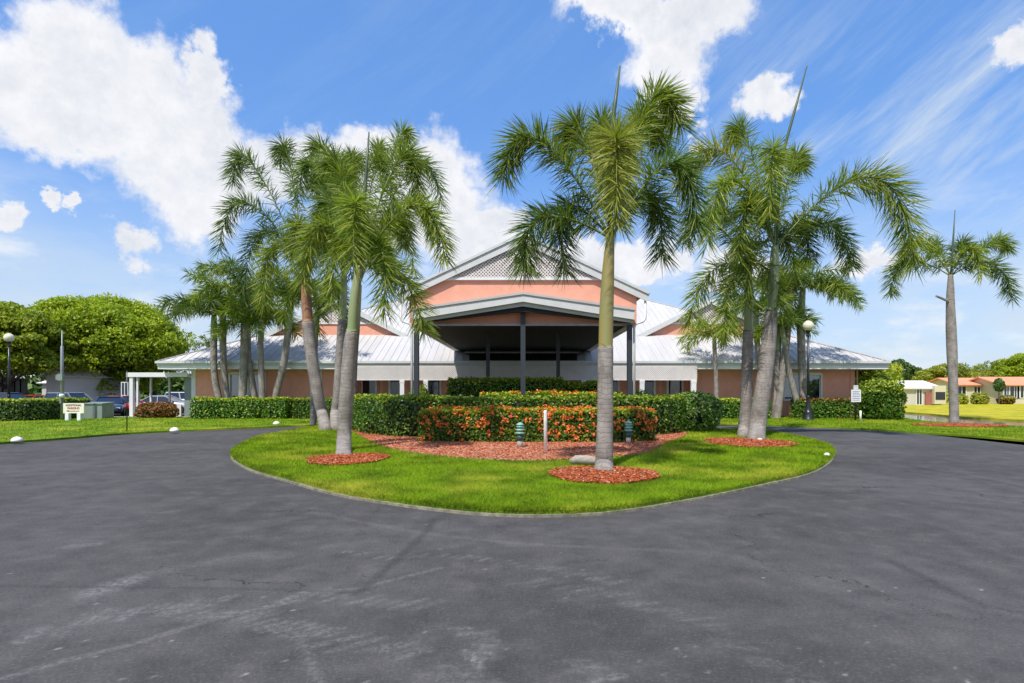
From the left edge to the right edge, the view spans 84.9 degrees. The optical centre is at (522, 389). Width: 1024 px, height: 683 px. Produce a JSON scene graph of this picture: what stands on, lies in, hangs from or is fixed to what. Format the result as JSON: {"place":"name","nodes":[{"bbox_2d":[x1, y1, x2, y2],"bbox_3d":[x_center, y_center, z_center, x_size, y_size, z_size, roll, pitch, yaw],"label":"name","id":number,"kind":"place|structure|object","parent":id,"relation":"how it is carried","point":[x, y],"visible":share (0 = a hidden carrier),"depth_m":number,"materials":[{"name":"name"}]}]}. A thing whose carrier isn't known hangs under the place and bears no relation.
{"place":"outdoors","nodes":[
{"label":"outdoors","id":0,"kind":"place"},
{"bbox_2d":[0,378,27,394],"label":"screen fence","id":1,"kind":"object","parent":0,"point":[19,386],"visible":0.33,"depth_m":60.00,"materials":[{"name":"black metal"}]},
{"bbox_2d":[0,301,98,391],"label":"broadleaf tree","id":2,"kind":"object","parent":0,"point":[36,326],"visible":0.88,"depth_m":46.35,"materials":[{"name":"green plant"}]},
{"bbox_2d":[37,381,139,398],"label":"building","id":3,"kind":"structure","parent":0,"point":[43,387],"depth_m":72.00,"materials":[{"name":"white paint"}]},
{"bbox_2d":[0,292,198,381],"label":"broadleaf tree","id":4,"kind":"object","parent":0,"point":[136,328],"visible":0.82,"depth_m":52.29,"materials":[{"name":"green plant"}]},
{"bbox_2d":[0,417,317,443],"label":"lawn","id":5,"kind":"structure","parent":0,"point":[35,439],"depth_m":23.59,"materials":[{"name":"plant"}]},
{"bbox_2d":[10,437,23,441],"bbox_3d":[-15.524,1.504,17.181,0.306,0.152,0.298,0,0,0],"label":"marker stone","id":6,"kind":"object","parent":5,"relation":"on","point":[16,439],"visible":1,"depth_m":17.10,"materials":[{"name":"white stone"}]},
{"bbox_2d":[0,397,90,420],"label":"hedge","id":7,"kind":"object","parent":5,"relation":"on","point":[27,409],"visible":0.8,"depth_m":28.95,"materials":[{"name":"green plant"}]},
{"bbox_2d":[55,330,64,419],"bbox_3d":[-24.357,-0.775,29.522,0.470,4.750,0.306,0,0,22],"label":"utility pole","id":8,"kind":"object","parent":5,"relation":"on","point":[59,377],"visible":0.93,"depth_m":29.53,"materials":[{"name":"metal"}]},
{"bbox_2d":[63,403,84,420],"bbox_3d":[-23.260,1.140,29.010,1.080,0.920,0.181,0,0,0],"label":"parking sign","id":9,"kind":"object","parent":5,"relation":"on","point":[70,408],"visible":1,"depth_m":28.98,"materials":[{"name":"white paint"}]},
{"bbox_2d":[83,402,114,418],"bbox_3d":[-23.889,1.140,31.497,1.180,0.920,1.003,0,0,0],"label":"transformer box","id":10,"kind":"object","parent":5,"relation":"on","point":[95,410],"visible":0.81,"depth_m":31.05,"materials":[{"name":"green metal"}]},
{"bbox_2d":[126,382,127,430],"bbox_3d":[-15.261,0.425,21.581,0.037,2.350,0.037,0,0,23],"label":"garden stake","id":11,"kind":"object","parent":5,"relation":"on","point":[126,406],"visible":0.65,"depth_m":21.57,"materials":[{"name":"black metal"}]},
{"bbox_2d":[132,401,179,417],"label":"croton bush","id":12,"kind":"object","parent":5,"relation":"on","point":[151,409],"visible":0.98,"depth_m":31.61,"materials":[{"name":"brown plant"}]},
{"bbox_2d":[148,291,269,400],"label":"palm tree","id":13,"kind":"object","parent":5,"relation":"on","point":[203,311],"visible":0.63,"depth_m":30.83,"materials":[{"name":"green plant"}]},
{"bbox_2d":[161,267,273,397],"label":"palm tree","id":14,"kind":"object","parent":5,"relation":"on","point":[228,298],"visible":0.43,"depth_m":31.12,"materials":[{"name":"green plant"}]},
{"bbox_2d":[182,253,300,400],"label":"palm tree","id":15,"kind":"object","parent":5,"relation":"on","point":[220,268],"visible":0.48,"depth_m":31.25,"materials":[{"name":"green plant"}]},
{"bbox_2d":[189,395,294,418],"bbox_3d":[-15.626,0.967,31.195,5.520,1.351,1.440,0,0,0],"label":"foundation hedge","id":16,"kind":"object","parent":5,"relation":"on","point":[237,407],"visible":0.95,"depth_m":30.69,"materials":[{"name":"green plant"}]},
{"bbox_2d":[207,295,300,400],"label":"palm tree","id":17,"kind":"object","parent":5,"relation":"on","point":[252,383],"visible":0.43,"depth_m":31.17,"materials":[{"name":"green plant"}]},
{"bbox_2d":[206,283,302,400],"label":"palm tree","id":18,"kind":"object","parent":5,"relation":"on","point":[260,354],"visible":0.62,"depth_m":31.30,"materials":[{"name":"green plant"}]},
{"bbox_2d":[234,264,323,400],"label":"palm tree","id":19,"kind":"object","parent":5,"relation":"on","point":[283,365],"visible":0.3,"depth_m":31.57,"materials":[{"name":"green plant"}]},
{"bbox_2d":[273,274,350,424],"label":"palm tree","id":20,"kind":"object","parent":5,"relation":"on","point":[318,316],"visible":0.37,"depth_m":24.98,"materials":[{"name":"green plant"}]},
{"bbox_2d":[292,397,331,418],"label":"foundation hedge","id":21,"kind":"object","parent":5,"relation":"on","point":[302,409],"visible":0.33,"depth_m":30.67,"materials":[{"name":"green plant"}]},
{"bbox_2d":[188,335,218,350],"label":"palm tree","id":22,"kind":"object","parent":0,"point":[204,343],"visible":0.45,"depth_m":69.74,"materials":[{"name":"green plant"}]},
{"bbox_2d":[0,412,1023,682],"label":"driveway","id":23,"kind":"structure","parent":0,"point":[864,556],"depth_m":4.93,"materials":[{"name":"grey asphalt"}]},
{"bbox_2d":[3,333,14,398],"bbox_3d":[-33.043,-1.024,36.000,0.600,5.249,0.585,0,0,0],"label":"lamp post","id":24,"kind":"object","parent":23,"relation":"on","point":[8,338],"visible":0.68,"depth_m":35.94,"materials":[{"name":"black metal"}]},
{"bbox_2d":[0,392,26,398],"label":"parked car","id":25,"kind":"object","parent":23,"relation":"on","point":[16,395],"visible":0.06,"depth_m":39.85,"materials":[{"name":"grey paint"}]},
{"bbox_2d":[43,392,94,401],"bbox_3d":[-31.656,0.910,39.390,4.115,1.479,1.836,0,0,15],"label":"parked car","id":26,"kind":"object","parent":23,"relation":"on","point":[66,394],"visible":0.09,"depth_m":39.16,"materials":[{"name":"paint"}]},
{"bbox_2d":[38,368,128,400],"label":"white house","id":27,"kind":"structure","parent":23,"relation":"on","point":[87,383],"depth_m":51.77,"materials":[{"name":"paint"}]},
{"bbox_2d":[121,382,128,395],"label":"window","id":28,"kind":"structure","parent":27,"relation":"in","point":[123,384],"depth_m":49.98,"materials":[{"name":"white glass"}]},
{"bbox_2d":[95,396,125,415],"bbox_3d":[-26.529,1.026,35.967,1.836,1.247,4.115,0,0,-33],"label":"parked car","id":29,"kind":"object","parent":23,"relation":"on","point":[119,404],"visible":0.44,"depth_m":35.48,"materials":[{"name":"blue paint"}]},
{"bbox_2d":[126,372,190,416],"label":"covered walkway","id":30,"kind":"structure","parent":23,"relation":"on","point":[169,375],"depth_m":33.09,"materials":[{"name":"white paint"}]},
{"bbox_2d":[140,396,183,412],"bbox_3d":[-25.747,1.026,40.505,4.115,1.247,1.836,0,0,-8],"label":"parked car","id":31,"kind":"object","parent":23,"relation":"on","point":[174,399],"visible":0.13,"depth_m":39.88,"materials":[{"name":"silver metal"}]},
{"bbox_2d":[164,392,183,399],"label":"parked car","id":32,"kind":"object","parent":23,"relation":"on","point":[179,395],"visible":0.06,"depth_m":46.32,"materials":[{"name":"paint"}]},
{"bbox_2d":[155,232,890,416],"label":"clubhouse","id":33,"kind":"structure","parent":23,"relation":"on","point":[488,320],"depth_m":32.28,"materials":[{"name":"paint"}]},
{"bbox_2d":[229,372,265,397],"bbox_3d":[-16.382,-0.235,33.306,2.202,1.661,0.193,0,0,0],"label":"window","id":34,"kind":"structure","parent":33,"relation":"in","point":[234,375],"depth_m":33.40,"materials":[{"name":"white glass"}]},
{"bbox_2d":[361,380,376,393],"bbox_3d":[-9.641,0.350,35.030,1.024,2.400,0.140,0,0,0],"label":"glass door","id":35,"kind":"structure","parent":33,"relation":"in","point":[367,386],"depth_m":35.06,"materials":[{"name":"white paint"}]},
{"bbox_2d":[383,380,387,393],"bbox_3d":[-8.594,0.350,34.985,0.312,2.500,0.030,0,0,0],"label":"door panel","id":36,"kind":"structure","parent":33,"relation":"in","point":[385,382],"depth_m":34.97,"materials":[{"name":"brown wood"}]},
{"bbox_2d":[388,380,399,400],"bbox_3d":[-8.000,0.350,35.030,0.805,2.400,0.140,0,0,0],"label":"glass door","id":37,"kind":"structure","parent":33,"relation":"in","point":[393,385],"depth_m":35.06,"materials":[{"name":"white paint"}]},
{"bbox_2d":[428,380,440,400],"bbox_3d":[-5.562,0.350,35.030,0.930,2.400,0.140,0,0,0],"label":"glass door","id":38,"kind":"structure","parent":33,"relation":"in","point":[434,386],"depth_m":35.06,"materials":[{"name":"white paint"}]},
{"bbox_2d":[613,380,619,392],"bbox_3d":[5.719,0.350,35.030,0.617,2.400,0.140,0,0,0],"label":"glass door","id":39,"kind":"structure","parent":33,"relation":"in","point":[616,383],"depth_m":35.06,"materials":[{"name":"white paint"}]},
{"bbox_2d":[644,380,655,395],"bbox_3d":[7.875,0.350,35.030,0.805,2.400,0.140,0,0,0],"label":"glass door","id":40,"kind":"structure","parent":33,"relation":"in","point":[649,385],"depth_m":35.06,"materials":[{"name":"white paint"}]},
{"bbox_2d":[656,380,659,394],"bbox_3d":[8.406,0.350,34.985,0.250,2.500,0.030,0,0,0],"label":"door panel","id":41,"kind":"structure","parent":33,"relation":"in","point":[657,381],"depth_m":34.97,"materials":[{"name":"brown wood"}]},
{"bbox_2d":[662,380,666,394],"bbox_3d":[8.844,0.350,34.985,0.312,2.500,0.030,0,0,0],"label":"door panel","id":42,"kind":"structure","parent":33,"relation":"in","point":[664,382],"depth_m":34.97,"materials":[{"name":"brown wood"}]},
{"bbox_2d":[667,380,683,394],"bbox_3d":[9.500,0.350,35.030,1.055,2.400,0.140,0,0,0],"label":"glass door","id":43,"kind":"structure","parent":33,"relation":"in","point":[673,386],"depth_m":35.06,"materials":[{"name":"white paint"}]},
{"bbox_2d":[783,373,821,400],"bbox_3d":[16.605,-0.191,33.306,2.350,1.691,0.193,0,0,0],"label":"window","id":44,"kind":"structure","parent":33,"relation":"in","point":[814,387],"depth_m":33.40,"materials":[{"name":"white glass"}]},
{"bbox_2d":[230,454,834,517],"bbox_3d":[0.180,1.633,17.357,18.186,0.035,20.237,0,0,0],"label":"island edging","id":45,"kind":"object","parent":23,"relation":"on","point":[531,515],"visible":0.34,"depth_m":8.04,"materials":[{"name":"concrete"}]},
{"bbox_2d":[0,0,1023,390],"label":"sky","id":46,"kind":"structure","parent":0,"point":[118,118],"materials":[{"name":"blue"}]},
{"bbox_2d":[228,425,837,513],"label":"island lawn","id":47,"kind":"structure","parent":0,"point":[509,511],"depth_m":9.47,"materials":[{"name":"plant"}]},
{"bbox_2d":[207,133,362,430],"bbox_3d":[-10.064,-4.749,23.282,6.406,13.156,3.636,0,0,16],"label":"palm tree","id":48,"kind":"object","parent":47,"relation":"on","point":[284,151],"visible":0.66,"depth_m":23.23,"materials":[{"name":"green plant"}]},
{"bbox_2d":[283,143,404,429],"bbox_3d":[-7.631,-4.435,23.241,5.529,12.484,3.852,0,0,27],"label":"palm tree","id":49,"kind":"object","parent":47,"relation":"on","point":[304,167],"visible":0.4,"depth_m":23.12,"materials":[{"name":"green plant"}]},
{"bbox_2d":[309,453,389,465],"bbox_3d":[-3.914,1.545,12.434,1.751,0.050,2.024,0,0,0],"label":"mulch bed","id":50,"kind":"object","parent":47,"relation":"on","point":[346,462],"visible":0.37,"depth_m":12.03,"materials":[{"name":"red wood"}]},
{"bbox_2d":[283,132,460,454],"bbox_3d":[-3.826,-2.533,14.356,4.671,8.639,3.831,0,0,0],"label":"palm tree","id":51,"kind":"object","parent":47,"relation":"on","point":[353,216],"visible":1,"depth_m":14.13,"materials":[{"name":"green plant"}]},
{"bbox_2d":[296,120,451,393],"bbox_3d":[-6.623,-5.216,24.909,7.104,13.630,2.924,0,0,0],"label":"palm tree","id":52,"kind":"object","parent":47,"relation":"on","point":[316,143],"visible":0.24,"depth_m":24.62,"materials":[{"name":"green plant"}]},
{"bbox_2d":[353,430,686,460],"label":"mulch","id":53,"kind":"object","parent":47,"relation":"on","point":[566,446],"visible":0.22,"depth_m":14.88,"materials":[{"name":"brown wood"}]},
{"bbox_2d":[408,384,428,394],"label":"bush","id":54,"kind":"object","parent":53,"relation":"on","point":[424,389],"visible":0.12,"depth_m":24.07,"materials":[{"name":"green plant"}]},
{"bbox_2d":[445,376,565,400],"bbox_3d":[-0.632,0.517,22.110,4.837,2.170,1.559,0,0,0],"label":"clipped hedge","id":55,"kind":"object","parent":53,"relation":"on","point":[467,387],"visible":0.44,"depth_m":21.59,"materials":[{"name":"green plant"}]},
{"bbox_2d":[352,393,687,436],"bbox_3d":[-0.750,0.849,20.175,13.421,1.504,5.369,0,0,10],"label":"clipped hedge","id":56,"kind":"object","parent":53,"relation":"on","point":[383,414],"visible":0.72,"depth_m":18.64,"materials":[{"name":"green plant"}]},
{"bbox_2d":[515,422,524,446],"bbox_3d":[-0.080,1.200,14.933,0.260,0.680,0.254,0,0,0],"label":"bollard light","id":57,"kind":"object","parent":53,"relation":"on","point":[519,426],"visible":0.99,"depth_m":14.87,"materials":[{"name":"metal"}]},
{"bbox_2d":[416,402,657,441],"bbox_3d":[0.411,1.003,17.063,7.243,1.276,1.794,0,0,0],"label":"flower hedge","id":58,"kind":"object","parent":53,"relation":"on","point":[486,424],"visible":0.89,"depth_m":16.46,"materials":[{"name":"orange plant"}]},
{"bbox_2d":[544,410,546,451],"bbox_3d":[0.554,1.035,13.778,0.090,1.090,0.090,0,0,0],"label":"white pipe","id":59,"kind":"object","parent":53,"relation":"on","point":[545,430],"visible":0.85,"depth_m":13.74,"materials":[{"name":"white plastic"}]},
{"bbox_2d":[479,389,622,400],"bbox_3d":[1.057,0.789,20.927,5.664,1.665,1.200,0,0,-2],"label":"flower hedge","id":60,"kind":"object","parent":53,"relation":"on","point":[540,392],"visible":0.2,"depth_m":20.65,"materials":[{"name":"green plant"}]},
{"bbox_2d":[564,380,596,395],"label":"clipped hedge","id":61,"kind":"object","parent":53,"relation":"on","point":[589,386],"visible":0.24,"depth_m":22.00,"materials":[{"name":"green plant"}]},
{"bbox_2d":[624,421,632,442],"bbox_3d":[3.026,1.209,16.060,0.260,0.661,0.254,0,0,0],"label":"bollard light","id":62,"kind":"object","parent":53,"relation":"on","point":[628,432],"visible":0.98,"depth_m":15.99,"materials":[{"name":"metal"}]},
{"bbox_2d":[569,455,594,464],"bbox_3d":[1.334,1.436,11.470,0.805,0.200,0.219,0,0,20],"label":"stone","id":63,"kind":"object","parent":47,"relation":"on","point":[583,459],"visible":0.66,"depth_m":11.42,"materials":[{"name":"beige stone"}]},
{"bbox_2d":[549,466,656,483],"bbox_3d":[1.476,1.545,10.173,1.987,0.050,1.968,0,0,0],"label":"mulch bed","id":64,"kind":"object","parent":47,"relation":"on","point":[618,482],"visible":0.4,"depth_m":9.84,"materials":[{"name":"red wood"}]},
{"bbox_2d":[482,66,723,470],"bbox_3d":[1.879,-2.408,11.461,3.875,8.400,4.598,0,0,41],"label":"palm tree","id":65,"kind":"object","parent":64,"relation":"on","point":[611,149],"visible":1,"depth_m":11.16,"materials":[{"name":"green plant"}]},
{"bbox_2d":[668,390,724,430],"bbox_3d":[6.539,0.794,21.606,2.209,1.628,2.192,0,0,0],"label":"round bush","id":66,"kind":"object","parent":47,"relation":"on","point":[701,408],"visible":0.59,"depth_m":20.89,"materials":[{"name":"green plant"}]},
{"bbox_2d":[670,192,810,436],"bbox_3d":[7.523,-2.717,19.006,4.804,9.046,3.440,0,0,-38],"label":"palm tree","id":67,"kind":"object","parent":47,"relation":"on","point":[748,299],"visible":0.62,"depth_m":18.67,"materials":[{"name":"green plant"}]},
{"bbox_2d":[708,438,794,447],"bbox_3d":[6.647,1.545,16.403,2.424,0.050,2.822,0,0,0],"label":"mulch bed","id":68,"kind":"object","parent":47,"relation":"on","point":[750,444],"visible":0.24,"depth_m":15.62,"materials":[{"name":"red wood"}]},
{"bbox_2d":[662,66,939,439],"bbox_3d":[8.698,-4.387,18.521,8.605,12.527,4.327,0,0,-10],"label":"palm tree","id":69,"kind":"object","parent":68,"relation":"on","point":[754,203],"visible":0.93,"depth_m":18.08,"materials":[{"name":"green plant"}]},
{"bbox_2d":[719,425,1019,486],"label":"asphalt base","id":70,"kind":"object","parent":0,"point":[901,463],"depth_m":12.78,"materials":[{"name":"grey asphalt"}]},
{"bbox_2d":[0,366,44,382],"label":"broadleaf tree","id":71,"kind":"object","parent":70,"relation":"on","point":[29,377],"visible":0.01,"depth_m":57.44,"materials":[{"name":"green plant"}]},
{"bbox_2d":[94,355,165,395],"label":"broadleaf tree","id":72,"kind":"object","parent":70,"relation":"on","point":[144,384],"visible":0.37,"depth_m":56.13,"materials":[{"name":"green plant"}]},
{"bbox_2d":[719,415,1023,441],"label":"lawn","id":73,"kind":"structure","parent":0,"point":[996,437],"depth_m":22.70,"materials":[{"name":"plant"}]},
{"bbox_2d":[673,312,753,397],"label":"palm tree","id":74,"kind":"object","parent":73,"relation":"on","point":[707,333],"visible":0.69,"depth_m":31.65,"materials":[{"name":"green plant"}]},
{"bbox_2d":[712,397,771,418],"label":"foundation hedge","id":75,"kind":"object","parent":73,"relation":"on","point":[731,406],"visible":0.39,"depth_m":30.77,"materials":[{"name":"green plant"}]},
{"bbox_2d":[712,287,805,417],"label":"palm tree","id":76,"kind":"object","parent":73,"relation":"on","point":[756,320],"visible":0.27,"depth_m":31.51,"materials":[{"name":"green plant"}]},
{"bbox_2d":[740,304,820,416],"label":"palm tree","id":77,"kind":"object","parent":73,"relation":"on","point":[777,360],"visible":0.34,"depth_m":31.60,"materials":[{"name":"green plant"}]},
{"bbox_2d":[741,302,822,417],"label":"palm tree","id":78,"kind":"object","parent":73,"relation":"on","point":[792,385],"visible":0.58,"depth_m":31.16,"materials":[{"name":"green plant"}]},
{"bbox_2d":[730,257,863,417],"bbox_3d":[15.040,-2.835,31.365,6.676,8.960,6.248,0,0,0],"label":"palm tree","id":79,"kind":"object","parent":73,"relation":"on","point":[777,413],"visible":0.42,"depth_m":31.23,"materials":[{"name":"green plant"}]},
{"bbox_2d":[802,320,814,419],"bbox_3d":[15.150,-1.047,29.750,0.600,5.293,0.585,0,0,0],"label":"lamp post","id":80,"kind":"object","parent":73,"relation":"on","point":[808,326],"visible":0.97,"depth_m":29.67,"materials":[{"name":"black metal"}]},
{"bbox_2d":[753,256,867,397],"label":"palm tree","id":81,"kind":"object","parent":73,"relation":"on","point":[801,353],"visible":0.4,"depth_m":31.55,"materials":[{"name":"green plant"}]},
{"bbox_2d":[789,397,853,418],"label":"foundation hedge","id":82,"kind":"object","parent":73,"relation":"on","point":[827,408],"visible":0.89,"depth_m":30.79,"materials":[{"name":"green plant"}]},
{"bbox_2d":[851,385,860,419],"bbox_3d":[17.219,0.675,28.992,0.500,1.850,0.116,0,0,0],"label":"notice sign","id":83,"kind":"object","parent":73,"relation":"on","point":[855,396],"visible":0.98,"depth_m":28.94,"materials":[{"name":"white metal"}]},
{"bbox_2d":[851,376,907,419],"bbox_3d":[19.390,0.448,30.468,2.486,2.394,2.501,0,0,0],"label":"bush","id":84,"kind":"object","parent":73,"relation":"on","point":[880,395],"visible":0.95,"depth_m":29.64,"materials":[{"name":"green plant"}]},
{"bbox_2d":[855,364,905,411],"bbox_3d":[21.391,0.063,34.051,3.342,3.772,3.119,0,0,0],"label":"bush","id":85,"kind":"object","parent":73,"relation":"on","point":[889,372],"visible":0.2,"depth_m":33.42,"materials":[{"name":"green plant"}]},
{"bbox_2d":[878,211,1023,421],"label":"palm tree","id":86,"kind":"object","parent":73,"relation":"on","point":[962,247],"visible":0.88,"depth_m":28.02,"materials":[{"name":"green plant"}]},
{"bbox_2d":[914,423,1002,426],"bbox_3d":[19.447,1.575,24.841,3.850,0.050,2.451,0,0,0],"label":"mulch bed","id":87,"kind":"object","parent":73,"relation":"on","point":[961,426],"visible":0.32,"depth_m":23.87,"materials":[{"name":"brown wood"}]},
{"bbox_2d":[306,423,1007,482],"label":"mulch","id":88,"kind":"object","parent":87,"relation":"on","point":[346,458],"visible":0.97,"depth_m":11.90,"materials":[{"name":"brown wood"}]},
{"bbox_2d":[903,413,1023,444],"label":"canal water","id":89,"kind":"structure","parent":0,"point":[933,418],"depth_m":29.33,"materials":[{"name":"grey liquid"}]},
{"bbox_2d":[904,403,1023,421],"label":"lawn","id":90,"kind":"structure","parent":0,"point":[1007,412],"depth_m":40.37,"materials":[{"name":"green plant"}]},
{"bbox_2d":[858,363,902,380],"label":"background tree","id":91,"kind":"object","parent":90,"relation":"on","point":[895,366],"visible":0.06,"depth_m":77.69,"materials":[{"name":"green plant"}]},
{"bbox_2d":[889,358,922,380],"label":"background tree","id":92,"kind":"object","parent":90,"relation":"on","point":[909,371],"visible":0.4,"depth_m":93.09,"materials":[{"name":"green plant"}]},
{"bbox_2d":[899,381,945,404],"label":"mobile home","id":93,"kind":"object","parent":90,"relation":"on","point":[922,393],"visible":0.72,"depth_m":57.94,"materials":[{"name":"white paint"}]},
{"bbox_2d":[916,389,922,404],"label":"door","id":94,"kind":"structure","parent":93,"relation":"in","point":[919,392],"depth_m":57.98,"materials":[{"name":"white paint"}]},
{"bbox_2d":[910,363,978,381],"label":"background tree","id":95,"kind":"object","parent":90,"relation":"on","point":[933,372],"visible":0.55,"depth_m":83.86,"materials":[{"name":"green plant"}]},
{"bbox_2d":[928,378,983,402],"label":"mobile home","id":96,"kind":"object","parent":90,"relation":"on","point":[966,387],"visible":0.29,"depth_m":65.00,"materials":[{"name":"beige"}]},
{"bbox_2d":[958,386,966,394],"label":"window","id":97,"kind":"structure","parent":96,"relation":"in","point":[961,389],"depth_m":64.98,"materials":[{"name":"grey glass"}]},
{"bbox_2d":[959,394,969,403],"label":"garden bush","id":98,"kind":"object","parent":90,"relation":"on","point":[963,399],"visible":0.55,"depth_m":60.67,"materials":[{"name":"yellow plant"}]},
{"bbox_2d":[945,360,1001,377],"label":"tree","id":99,"kind":"object","parent":90,"relation":"on","point":[970,371],"visible":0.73,"depth_m":77.17,"materials":[{"name":"green plant"}]},
{"bbox_2d":[970,392,990,403],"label":"garden bush","id":100,"kind":"object","parent":90,"relation":"on","point":[979,398],"visible":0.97,"depth_m":60.84,"materials":[{"name":"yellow plant"}]},
{"bbox_2d":[968,377,1023,403],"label":"mobile home","id":101,"kind":"object","parent":90,"relation":"on","point":[1014,386],"visible":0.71,"depth_m":63.08,"materials":[{"name":"beige"}]},
{"bbox_2d":[1009,386,1019,397],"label":"window","id":102,"kind":"structure","parent":101,"relation":"in","point":[1012,389],"depth_m":61.99,"materials":[{"name":"white glass"}]},
{"bbox_2d":[1016,386,1023,397],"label":"window","id":103,"kind":"structure","parent":101,"relation":"in","point":[1021,387],"depth_m":61.99,"materials":[{"name":"white glass"}]},
{"bbox_2d":[993,378,1005,403],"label":"clipped tree","id":104,"kind":"object","parent":90,"relation":"on","point":[999,384],"visible":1,"depth_m":60.80,"materials":[{"name":"green plant"}]},
{"bbox_2d":[987,353,1023,376],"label":"background tree","id":105,"kind":"object","parent":90,"relation":"on","point":[1012,366],"visible":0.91,"depth_m":81.36,"materials":[{"name":"green plant"}]},
{"bbox_2d":[996,395,1016,403],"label":"garden bush","id":106,"kind":"object","parent":90,"relation":"on","point":[1007,399],"visible":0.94,"depth_m":60.76,"materials":[{"name":"green plant"}]},
{"bbox_3d":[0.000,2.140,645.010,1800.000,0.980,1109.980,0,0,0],"label":"distant field","id":107,"kind":"structure","parent":0,"visible":0},
{"bbox_2d":[1,371,183,398],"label":"distant woods","id":108,"kind":"object","parent":107,"relation":"on","point":[34,388],"visible":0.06,"depth_m":102.24,"materials":[{"name":"green plant"}]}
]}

